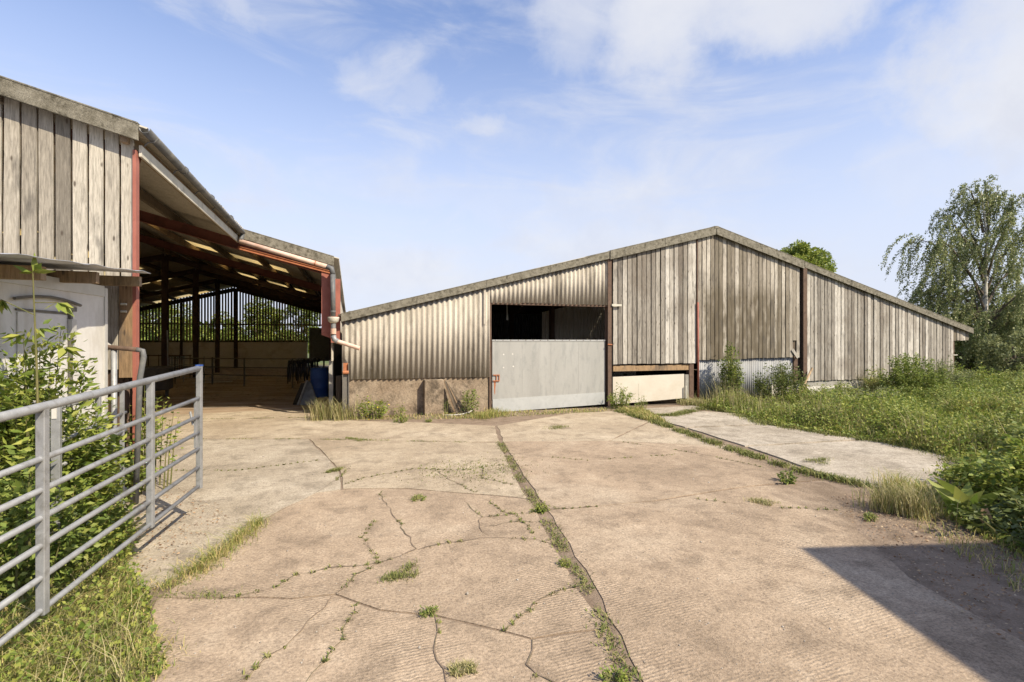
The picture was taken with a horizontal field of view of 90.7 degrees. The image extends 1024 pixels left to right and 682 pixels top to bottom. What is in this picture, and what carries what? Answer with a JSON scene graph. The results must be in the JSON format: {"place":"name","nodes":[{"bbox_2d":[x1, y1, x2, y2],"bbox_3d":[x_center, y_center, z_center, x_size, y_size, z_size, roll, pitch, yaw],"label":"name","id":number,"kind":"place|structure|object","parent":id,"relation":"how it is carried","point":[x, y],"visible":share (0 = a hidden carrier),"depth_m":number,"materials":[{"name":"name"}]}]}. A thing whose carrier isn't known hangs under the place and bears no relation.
{"place":"outdoors","nodes":[
{"label":"outdoors","id":0,"kind":"place"},
{"bbox_2d":[154,587,248,601],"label":"joint grass","id":1,"kind":"structure","parent":0,"point":[166,595],"depth_m":3.77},
{"bbox_2d":[183,524,262,563],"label":"joint grass","id":2,"kind":"structure","parent":0,"point":[237,539],"depth_m":4.57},
{"bbox_2d":[197,508,271,539],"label":"joint grass","id":3,"kind":"structure","parent":0,"point":[256,523],"depth_m":5.07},
{"bbox_2d":[142,367,328,414],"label":"barn floor","id":4,"kind":"structure","parent":0,"point":[214,403],"depth_m":17.96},
{"bbox_2d":[142,366,174,395],"bbox_3d":[-12.350,1.390,17.040,1.660,1.020,1.660,0,0,-18],"label":"water trough","id":5,"kind":"object","parent":4,"relation":"on","point":[166,385],"visible":0.34,"depth_m":16.82,"materials":[{"name":"metal"}]},
{"bbox_2d":[139,355,191,376],"bbox_3d":[-18.727,1.300,26.078,4.721,1.200,0.060,0,0,6],"label":"feed barrier","id":6,"kind":"object","parent":4,"relation":"on","point":[179,368],"visible":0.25,"depth_m":25.96,"materials":[{"name":"metal"}]},
{"bbox_2d":[166,330,168,365],"bbox_3d":[-12.698,0.750,18.662,0.171,2.303,0.049,0,0,37],"label":"leaning pole","id":7,"kind":"object","parent":4,"relation":"on","point":[167,350],"visible":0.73,"depth_m":18.66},
{"bbox_2d":[170,356,185,369],"bbox_3d":[-19.098,1.370,28.570,0.940,1.060,0.760,0,0,-18],"label":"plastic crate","id":8,"kind":"object","parent":4,"relation":"on","point":[177,360],"visible":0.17,"depth_m":28.31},
{"bbox_2d":[169,356,204,381],"bbox_3d":[-15.126,1.300,23.388,1.850,1.200,0.064,0,0,2],"label":"pen hurdle","id":9,"kind":"object","parent":4,"relation":"on","point":[183,364],"visible":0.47,"depth_m":23.37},
{"bbox_2d":[193,375,242,382],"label":"scrap boards","id":10,"kind":"object","parent":4,"relation":"on","point":[220,378],"visible":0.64,"depth_m":23.08,"materials":[{"name":"brown wood"}]},
{"bbox_2d":[155,368,328,403],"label":"straw litter","id":11,"kind":"object","parent":4,"relation":"on","point":[278,370],"visible":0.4,"depth_m":21.47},
{"bbox_2d":[174,357,324,387],"bbox_3d":[-11.387,1.289,21.371,7.615,1.222,0.545,0,0,15],"label":"stock rail","id":12,"kind":"object","parent":4,"relation":"on","point":[212,366],"visible":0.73,"depth_m":21.29,"materials":[{"name":"metal"}]},
{"bbox_2d":[293,380,317,404],"bbox_3d":[-6.189,1.536,15.170,0.703,0.727,0.621,0,0,-18],"label":"metal bucket","id":13,"kind":"object","parent":4,"relation":"on","point":[305,394],"visible":0.85,"depth_m":15.11,"materials":[{"name":"metal"}]},
{"bbox_2d":[310,367,328,397],"bbox_3d":[-6.558,1.405,17.220,0.600,0.990,0.600,0,0,-18],"label":"plastic drum","id":14,"kind":"object","parent":4,"relation":"on","point":[319,377],"visible":0.88,"depth_m":16.98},
{"bbox_2d":[0,404,1023,681],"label":"yard","id":15,"kind":"structure","parent":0,"point":[792,568],"depth_m":4.38,"materials":[{"name":"concrete"}]},
{"bbox_2d":[0,276,107,520],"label":"box trailer","id":16,"kind":"object","parent":15,"relation":"on","point":[88,303],"visible":0.33,"depth_m":5.02,"materials":[{"name":"metal"}]},
{"bbox_2d":[0,253,150,286],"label":"lean to roof","id":17,"kind":"object","parent":16,"relation":"on","point":[10,271],"visible":0.91,"depth_m":5.00,"materials":[{"name":"metal"}]},
{"bbox_2d":[0,449,113,603],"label":"nettle patch","id":18,"kind":"object","parent":15,"relation":"on","point":[19,546],"visible":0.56,"depth_m":3.65,"materials":[{"name":"green plant"}]},
{"bbox_2d":[0,319,130,564],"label":"elder bush","id":19,"kind":"object","parent":15,"relation":"on","point":[22,428],"visible":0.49,"depth_m":4.21,"materials":[{"name":"green plant"}]},
{"bbox_2d":[0,253,85,403],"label":"elder shoot","id":20,"kind":"object","parent":19,"relation":"attached to","point":[63,307],"visible":0.98,"depth_m":3.95,"materials":[{"name":"green plant"}]},
{"bbox_2d":[4,504,145,572],"bbox_3d":[-3.688,1.702,4.354,0.908,0.580,1.122,0,0,-39],"label":"nettle patch","id":21,"kind":"object","parent":15,"relation":"on","point":[116,533],"visible":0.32,"depth_m":4.39,"materials":[{"name":"green plant"}]},
{"bbox_2d":[10,426,140,527],"bbox_3d":[-4.339,1.362,4.921,1.243,1.086,1.225,0,0,43],"label":"bramble","id":22,"kind":"object","parent":15,"relation":"on","point":[122,511],"visible":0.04,"depth_m":5.00,"materials":[{"name":"green plant"}]},
{"bbox_2d":[0,499,170,681],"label":"verge grass","id":23,"kind":"structure","parent":15,"relation":"on","point":[66,597],"depth_m":3.27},
{"bbox_2d":[0,501,170,681],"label":"verge weeds","id":24,"kind":"object","parent":15,"relation":"on","point":[11,653],"visible":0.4,"depth_m":3.12,"materials":[{"name":"green plant"}]},
{"bbox_2d":[51,390,126,571],"bbox_3d":[-3.991,1.200,4.865,0.063,1.400,1.804,0,0,-23],"label":"sheep hurdle","id":25,"kind":"object","parent":15,"relation":"on","point":[57,440],"visible":0.21,"depth_m":4.06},
{"bbox_2d":[0,548,186,681],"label":"seed grass","id":26,"kind":"structure","parent":15,"relation":"on","point":[93,654],"depth_m":2.96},
{"bbox_2d":[108,442,145,499],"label":"bramble","id":27,"kind":"object","parent":15,"relation":"on","point":[130,480],"visible":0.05,"depth_m":6.09,"materials":[{"name":"green plant"}]},
{"bbox_2d":[108,343,146,505],"bbox_3d":[-4.644,0.918,5.840,0.731,1.965,0.080,0,0,-18],"label":"pipe rail","id":28,"kind":"object","parent":15,"relation":"on","point":[139,390],"visible":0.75,"depth_m":5.89,"materials":[{"name":"metal"}]},
{"bbox_2d":[80,619,200,681],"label":"joint grass","id":29,"kind":"structure","parent":15,"relation":"on","point":[139,656],"depth_m":3.02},
{"bbox_2d":[109,385,182,494],"bbox_3d":[-4.727,1.205,6.468,0.799,1.394,0.940,0,0,25],"label":"bramble","id":30,"kind":"object","parent":15,"relation":"on","point":[157,427],"visible":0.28,"depth_m":6.50,"materials":[{"name":"green plant"}]},
{"bbox_2d":[0,75,359,493],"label":"cattle barn","id":31,"kind":"structure","parent":15,"relation":"on","point":[82,183],"depth_m":9.62,"materials":[{"name":"grey wood"}]},
{"bbox_2d":[287,357,320,383],"bbox_3d":[-7.817,1.103,19.021,1.177,0.982,0.398,0,0,-18],"label":"bagged heap","id":32,"kind":"object","parent":31,"relation":"on","point":[298,366],"visible":0.95,"depth_m":18.91,"materials":[{"name":"black plastic"}]},
{"bbox_2d":[309,328,328,360],"bbox_3d":[-13.723,0.260,37.311,2.320,2.440,0.040,0,0,-18],"label":"rear door","id":33,"kind":"structure","parent":31,"relation":"in","point":[318,343],"depth_m":37.13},
{"bbox_2d":[144,549,233,597],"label":"joint grass","id":34,"kind":"structure","parent":15,"relation":"on","point":[193,569],"depth_m":4.12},
{"bbox_2d":[304,396,360,420],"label":"grass tuft","id":35,"kind":"object","parent":15,"relation":"on","point":[334,414],"visible":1,"depth_m":12.15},
{"bbox_2d":[323,466,344,472],"bbox_3d":[-2.588,1.881,7.414,0.226,0.037,0.434,0,0,29],"label":"grass mat","id":36,"kind":"object","parent":15,"relation":"on","point":[334,469],"depth_m":7.38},
{"bbox_2d":[336,376,340,410],"bbox_3d":[-4.394,1.390,12.820,0.130,1.020,0.100,0,0,-18],"label":"timber post","id":37,"kind":"object","parent":15,"relation":"on","point":[338,388],"visible":0.58,"depth_m":12.77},
{"bbox_2d":[342,363,348,418],"bbox_3d":[-4.083,1.235,12.424,0.160,1.390,0.125,0,0,-18],"label":"gate post","id":38,"kind":"object","parent":15,"relation":"on","point":[345,381],"visible":0.84,"depth_m":12.44,"materials":[{"name":"metal"}]},
{"bbox_2d":[345,436,367,441],"bbox_3d":[-3.044,1.881,9.759,0.676,0.037,0.299,0,0,29],"label":"grass mat","id":39,"kind":"object","parent":15,"relation":"on","point":[355,439],"depth_m":9.74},
{"bbox_2d":[355,394,389,419],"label":"flowering weed","id":40,"kind":"object","parent":15,"relation":"on","point":[374,409],"visible":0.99,"depth_m":12.38,"materials":[{"name":"green plant"}]},
{"bbox_2d":[377,557,421,584],"bbox_3d":[-0.860,1.881,4.128,0.302,0.037,0.473,0,0,30],"label":"grass mat","id":41,"kind":"object","parent":15,"relation":"on","point":[394,575],"depth_m":4.08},
{"bbox_2d":[390,402,410,416],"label":"weed","id":42,"kind":"object","parent":15,"relation":"on","point":[401,412],"visible":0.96,"depth_m":12.67,"materials":[{"name":"green plant"}]},
{"bbox_2d":[393,417,409,422],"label":"weed","id":43,"kind":"object","parent":15,"relation":"on","point":[401,419],"visible":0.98,"depth_m":11.76,"materials":[{"name":"green plant"}]},
{"bbox_2d":[410,493,426,501],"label":"weed","id":44,"kind":"object","parent":15,"relation":"on","point":[416,497],"visible":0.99,"depth_m":6.04,"materials":[{"name":"green plant"}]},
{"bbox_2d":[419,604,438,617],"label":"weed","id":45,"kind":"object","parent":15,"relation":"on","point":[430,610],"visible":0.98,"depth_m":3.51,"materials":[{"name":"green plant"}]},
{"bbox_2d":[444,380,467,413],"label":"leaning boards","id":46,"kind":"object","parent":15,"relation":"on","point":[454,401],"visible":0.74,"depth_m":13.19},
{"bbox_2d":[446,657,479,678],"bbox_3d":[-0.282,1.881,2.912,0.225,0.037,0.178,0,0,-5],"label":"grass mat","id":47,"kind":"object","parent":15,"relation":"on","point":[463,666],"depth_m":2.91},
{"bbox_2d":[460,389,479,413],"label":"weed","id":48,"kind":"object","parent":15,"relation":"on","point":[469,401],"visible":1,"depth_m":13.13,"materials":[{"name":"green plant"}]},
{"bbox_2d":[350,407,614,419],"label":"wall foot grass","id":49,"kind":"structure","parent":15,"relation":"on","point":[475,415],"depth_m":12.95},
{"bbox_2d":[469,406,510,419],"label":"grass tuft","id":50,"kind":"object","parent":15,"relation":"on","point":[483,415],"visible":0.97,"depth_m":12.64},
{"bbox_2d":[158,411,837,681],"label":"joint moss","id":51,"kind":"object","parent":15,"relation":"on","point":[583,581],"visible":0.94,"depth_m":4.68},
{"bbox_2d":[530,501,549,513],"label":"weed","id":52,"kind":"object","parent":15,"relation":"on","point":[541,509],"visible":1,"depth_m":5.62,"materials":[{"name":"green plant"}]},
{"bbox_2d":[556,556,572,567],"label":"weed","id":53,"kind":"object","parent":15,"relation":"on","point":[564,562],"visible":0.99,"depth_m":4.29,"materials":[{"name":"green plant"}]},
{"bbox_2d":[125,486,1023,640],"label":"leaf litter","id":54,"kind":"object","parent":15,"relation":"on","point":[926,540],"visible":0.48,"depth_m":4.62,"materials":[{"name":"green plant"}]},
{"bbox_2d":[139,428,1014,677],"bbox_3d":[-0.440,1.895,6.267,9.002,0.030,7.810,0,0,-18],"label":"grit","id":55,"kind":"object","parent":15,"relation":"on","point":[467,593],"visible":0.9,"depth_m":4.59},
{"bbox_2d":[598,664,629,681],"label":"weed","id":56,"kind":"object","parent":15,"relation":"on","point":[620,676],"visible":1,"depth_m":2.82,"materials":[{"name":"green plant"}]},
{"bbox_2d":[606,382,635,407],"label":"weed","id":57,"kind":"object","parent":15,"relation":"on","point":[613,401],"visible":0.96,"depth_m":14.25,"materials":[{"name":"green plant"}]},
{"bbox_2d":[634,395,647,407],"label":"weed","id":58,"kind":"object","parent":15,"relation":"on","point":[641,405],"visible":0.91,"depth_m":14.09,"materials":[{"name":"green plant"}]},
{"bbox_2d":[617,405,672,424],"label":"joint grass","id":59,"kind":"structure","parent":15,"relation":"on","point":[645,412],"depth_m":12.86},
{"bbox_2d":[676,397,708,406],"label":"grass tuft","id":60,"kind":"object","parent":15,"relation":"on","point":[688,402],"visible":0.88,"depth_m":14.97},
{"bbox_2d":[743,497,781,505],"bbox_3d":[2.920,1.881,5.963,0.462,0.037,0.288,0,0,26],"label":"grass mat","id":61,"kind":"object","parent":15,"relation":"on","point":[759,501],"depth_m":5.95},
{"bbox_2d":[776,470,797,484],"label":"weed","id":62,"kind":"object","parent":15,"relation":"on","point":[790,479],"visible":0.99,"depth_m":6.79,"materials":[{"name":"green plant"}]},
{"bbox_2d":[610,406,977,490],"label":"pad edge grass","id":63,"kind":"structure","parent":15,"relation":"on","point":[805,470],"depth_m":9.10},
{"bbox_2d":[803,456,833,464],"bbox_3d":[4.755,1.846,7.864,0.663,0.037,0.405,0,0,-51],"label":"grass mat","id":64,"kind":"object","parent":15,"relation":"on","point":[816,459],"depth_m":7.88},
{"bbox_2d":[863,512,878,521],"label":"weed","id":65,"kind":"object","parent":15,"relation":"on","point":[869,517],"visible":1,"depth_m":5.37,"materials":[{"name":"green plant"}]},
{"bbox_2d":[843,476,968,524],"bbox_3d":[4.316,1.728,5.633,1.005,0.344,1.090,0,0,-37],"label":"grass tuft","id":66,"kind":"object","parent":15,"relation":"on","point":[900,501],"visible":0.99,"depth_m":5.56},
{"bbox_2d":[861,465,953,504],"bbox_3d":[4.840,1.759,6.203,0.976,0.282,1.283,0,0,-34],"label":"grass tuft","id":67,"kind":"object","parent":15,"relation":"on","point":[897,480],"visible":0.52,"depth_m":6.22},
{"bbox_2d":[872,480,1023,591],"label":"verge grass","id":68,"kind":"structure","parent":15,"relation":"on","point":[992,559],"depth_m":4.59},
{"bbox_2d":[926,476,1003,522],"bbox_3d":[4.821,1.676,5.413,0.672,0.377,0.618,0,0,-34],"label":"dock plant","id":69,"kind":"object","parent":15,"relation":"on","point":[962,495],"visible":0.77,"depth_m":5.37,"materials":[{"name":"green plant"}]},
{"bbox_3d":[-2.625,1.050,1.730,0.100,1.700,0.100,0,0,-18],"label":"post","id":70,"kind":"object","parent":15,"relation":"on","visible":0},
{"bbox_2d":[0,365,202,646],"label":"field gate","id":71,"kind":"structure","parent":70,"relation":"attached to","point":[44,540],"depth_m":3.41,"materials":[{"name":"grey metal"}]},
{"bbox_2d":[0,0,1023,335],"label":"sky","id":72,"kind":"structure","parent":0,"point":[422,147],"materials":[{"name":"blue"}]},
{"bbox_2d":[308,353,1019,534],"bbox_3d":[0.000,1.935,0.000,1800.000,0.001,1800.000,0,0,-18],"label":"ground","id":73,"kind":"structure","parent":0,"point":[650,403],"depth_m":16.18,"materials":[{"name":"concrete"}]},
{"bbox_2d":[141,303,203,339],"bbox_3d":[-27.831,-1.198,40.282,5.290,6.204,5.161,0,0,-18],"label":"tree","id":74,"kind":"object","parent":73,"relation":"on","point":[169,322],"visible":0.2,"depth_m":39.95,"materials":[{"name":"green plant"}]},
{"bbox_2d":[200,311,238,339],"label":"tree","id":75,"kind":"object","parent":73,"relation":"on","point":[221,330],"visible":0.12,"depth_m":45.44,"materials":[{"name":"green plant"}]},
{"bbox_2d":[238,317,272,339],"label":"tree","id":76,"kind":"object","parent":73,"relation":"on","point":[247,331],"visible":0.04,"depth_m":52.68,"materials":[{"name":"green plant"}]},
{"bbox_2d":[244,296,286,339],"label":"tree","id":77,"kind":"object","parent":73,"relation":"on","point":[264,319],"visible":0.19,"depth_m":42.55,"materials":[{"name":"green plant"}]},
{"bbox_2d":[278,305,319,351],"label":"tree","id":78,"kind":"object","parent":73,"relation":"on","point":[299,326],"visible":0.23,"depth_m":42.09,"materials":[{"name":"green plant"}]},
{"bbox_2d":[141,317,1018,354],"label":"distant hedgerow","id":79,"kind":"object","parent":73,"relation":"on","point":[203,334],"visible":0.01,"depth_m":72.64,"materials":[{"name":"green plant"}]},
{"bbox_2d":[338,226,973,417],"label":"storage barn","id":80,"kind":"structure","parent":73,"relation":"on","point":[589,330],"depth_m":15.36,"materials":[{"name":"grey wood"}]},
{"bbox_2d":[492,340,605,411],"bbox_3d":[1.096,0.957,14.300,3.450,1.985,0.060,0,0,-18],"label":"door","id":81,"kind":"structure","parent":80,"relation":"in","point":[527,374],"depth_m":14.26,"materials":[{"name":"metal"}]},
{"bbox_2d":[715,341,745,395],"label":"shrub","id":82,"kind":"object","parent":73,"relation":"on","point":[735,376],"visible":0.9,"depth_m":15.36,"materials":[{"name":"green plant"}]},
{"bbox_2d":[708,387,756,404],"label":"shrub","id":83,"kind":"object","parent":73,"relation":"on","point":[742,398],"visible":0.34,"depth_m":14.32,"materials":[{"name":"green plant"}]},
{"bbox_2d":[752,361,811,400],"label":"shrub","id":84,"kind":"object","parent":73,"relation":"on","point":[782,380],"visible":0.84,"depth_m":15.24,"materials":[{"name":"green plant"}]},
{"bbox_2d":[777,239,837,271],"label":"tree","id":85,"kind":"object","parent":73,"relation":"on","point":[803,250],"visible":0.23,"depth_m":50.17,"materials":[{"name":"green plant"}]},
{"bbox_2d":[770,380,845,402],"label":"shrub","id":86,"kind":"object","parent":73,"relation":"on","point":[793,399],"visible":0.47,"depth_m":14.69,"materials":[{"name":"green plant"}]},
{"bbox_2d":[790,403,850,427],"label":"shrub","id":87,"kind":"object","parent":73,"relation":"on","point":[806,414],"visible":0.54,"depth_m":11.18,"materials":[{"name":"green plant"}]},
{"bbox_2d":[810,384,845,399],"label":"shrub","id":88,"kind":"object","parent":73,"relation":"on","point":[821,392],"visible":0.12,"depth_m":15.87,"materials":[{"name":"green plant"}]},
{"bbox_2d":[830,380,858,393],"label":"shrub","id":89,"kind":"object","parent":73,"relation":"on","point":[847,388],"visible":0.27,"depth_m":16.55,"materials":[{"name":"green plant"}]},
{"bbox_2d":[685,365,1023,555],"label":"weeds","id":90,"kind":"object","parent":73,"relation":"on","point":[954,437],"visible":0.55,"depth_m":10.98,"materials":[{"name":"green plant"}]},
{"bbox_2d":[697,362,1023,554],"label":"field grass","id":91,"kind":"structure","parent":73,"relation":"on","point":[914,442],"depth_m":11.05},
{"bbox_2d":[685,373,1022,458],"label":"seed heads","id":92,"kind":"object","parent":91,"relation":"on","point":[722,394],"visible":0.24,"depth_m":11.41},
{"bbox_2d":[827,385,902,402],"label":"shrub","id":93,"kind":"object","parent":73,"relation":"on","point":[860,390],"visible":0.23,"depth_m":14.43,"materials":[{"name":"green plant"}]},
{"bbox_2d":[834,393,913,412],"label":"shrub","id":94,"kind":"object","parent":73,"relation":"on","point":[870,401],"visible":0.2,"depth_m":12.81,"materials":[{"name":"green plant"}]},
{"bbox_2d":[870,383,925,402],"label":"shrub","id":95,"kind":"object","parent":73,"relation":"on","point":[913,392],"visible":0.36,"depth_m":15.25,"materials":[{"name":"green plant"}]},
{"bbox_2d":[877,352,952,396],"bbox_3d":[12.942,1.152,16.353,2.845,1.603,1.829,0,0,-18],"label":"shrub","id":96,"kind":"object","parent":73,"relation":"on","point":[899,375],"visible":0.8,"depth_m":16.11,"materials":[{"name":"green plant"}]},
{"bbox_2d":[864,403,974,438],"bbox_3d":[7.905,1.582,9.970,1.916,0.766,1.640,0,0,-18],"label":"shrub","id":97,"kind":"object","parent":73,"relation":"on","point":[904,415],"visible":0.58,"depth_m":9.85,"materials":[{"name":"green plant"}]},
{"bbox_2d":[911,355,975,390],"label":"shrub","id":98,"kind":"object","parent":73,"relation":"on","point":[950,375],"visible":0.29,"depth_m":16.76,"materials":[{"name":"green plant"}]},
{"bbox_2d":[878,174,1023,375],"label":"birch tree","id":99,"kind":"object","parent":73,"relation":"on","point":[1010,316],"visible":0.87,"depth_m":25.85,"materials":[{"name":"green plant"}]},
{"bbox_2d":[914,376,1000,401],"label":"shrub","id":100,"kind":"object","parent":73,"relation":"on","point":[939,391],"visible":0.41,"depth_m":14.83,"materials":[{"name":"green plant"}]},
{"bbox_2d":[932,374,1013,395],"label":"shrub","id":101,"kind":"object","parent":73,"relation":"on","point":[990,382],"visible":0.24,"depth_m":15.36,"materials":[{"name":"green plant"}]},
{"bbox_2d":[926,382,1020,408],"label":"shrub","id":102,"kind":"object","parent":73,"relation":"on","point":[978,390],"visible":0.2,"depth_m":12.93,"materials":[{"name":"green plant"}]},
{"bbox_2d":[928,450,1021,494],"bbox_3d":[6.362,1.732,6.553,1.667,0.591,1.062,0,0,-18],"label":"bramble","id":103,"kind":"object","parent":73,"relation":"on","point":[945,475],"visible":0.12,"depth_m":6.65,"materials":[{"name":"green plant"}]},
{"bbox_2d":[954,326,1000,372],"bbox_3d":[24.332,0.454,27.168,3.374,2.908,3.354,0,0,-18],"label":"tree","id":104,"kind":"object","parent":73,"relation":"on","point":[970,365],"visible":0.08,"depth_m":26.87,"materials":[{"name":"green plant"}]},
{"bbox_2d":[953,362,1009,392],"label":"shrub","id":105,"kind":"object","parent":73,"relation":"on","point":[982,371],"visible":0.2,"depth_m":16.86,"materials":[{"name":"green plant"}]},
{"bbox_2d":[942,433,1023,511],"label":"bramble","id":106,"kind":"object","parent":73,"relation":"on","point":[1012,462],"visible":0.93,"depth_m":5.61,"materials":[{"name":"green plant"}]},
{"bbox_2d":[951,486,1023,543],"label":"bramble","id":107,"kind":"object","parent":73,"relation":"on","point":[1015,518],"visible":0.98,"depth_m":4.95,"materials":[{"name":"green plant"}]},
{"bbox_2d":[969,325,1023,375],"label":"shrub","id":108,"kind":"object","parent":73,"relation":"on","point":[1003,352],"visible":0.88,"depth_m":23.86,"materials":[{"name":"green plant"}]},
{"bbox_2d":[969,401,1023,444],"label":"shrub","id":109,"kind":"object","parent":73,"relation":"on","point":[1002,422],"visible":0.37,"depth_m":8.72,"materials":[{"name":"green plant"}]},
{"bbox_2d":[975,289,1022,356],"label":"tree","id":110,"kind":"object","parent":73,"relation":"on","point":[1000,312],"visible":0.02,"depth_m":29.84,"materials":[{"name":"green plant"}]},
{"bbox_2d":[977,421,1023,468],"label":"bramble","id":111,"kind":"object","parent":73,"relation":"on","point":[1016,434],"visible":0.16,"depth_m":6.88,"materials":[{"name":"green plant"}]},
{"bbox_2d":[990,362,1023,389],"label":"shrub","id":112,"kind":"object","parent":73,"relation":"on","point":[1011,376],"visible":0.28,"depth_m":17.04,"materials":[{"name":"green plant"}]},
{"bbox_2d":[997,375,1023,400],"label":"shrub","id":113,"kind":"object","parent":73,"relation":"on","point":[1015,383],"visible":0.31,"depth_m":14.70,"materials":[{"name":"green plant"}]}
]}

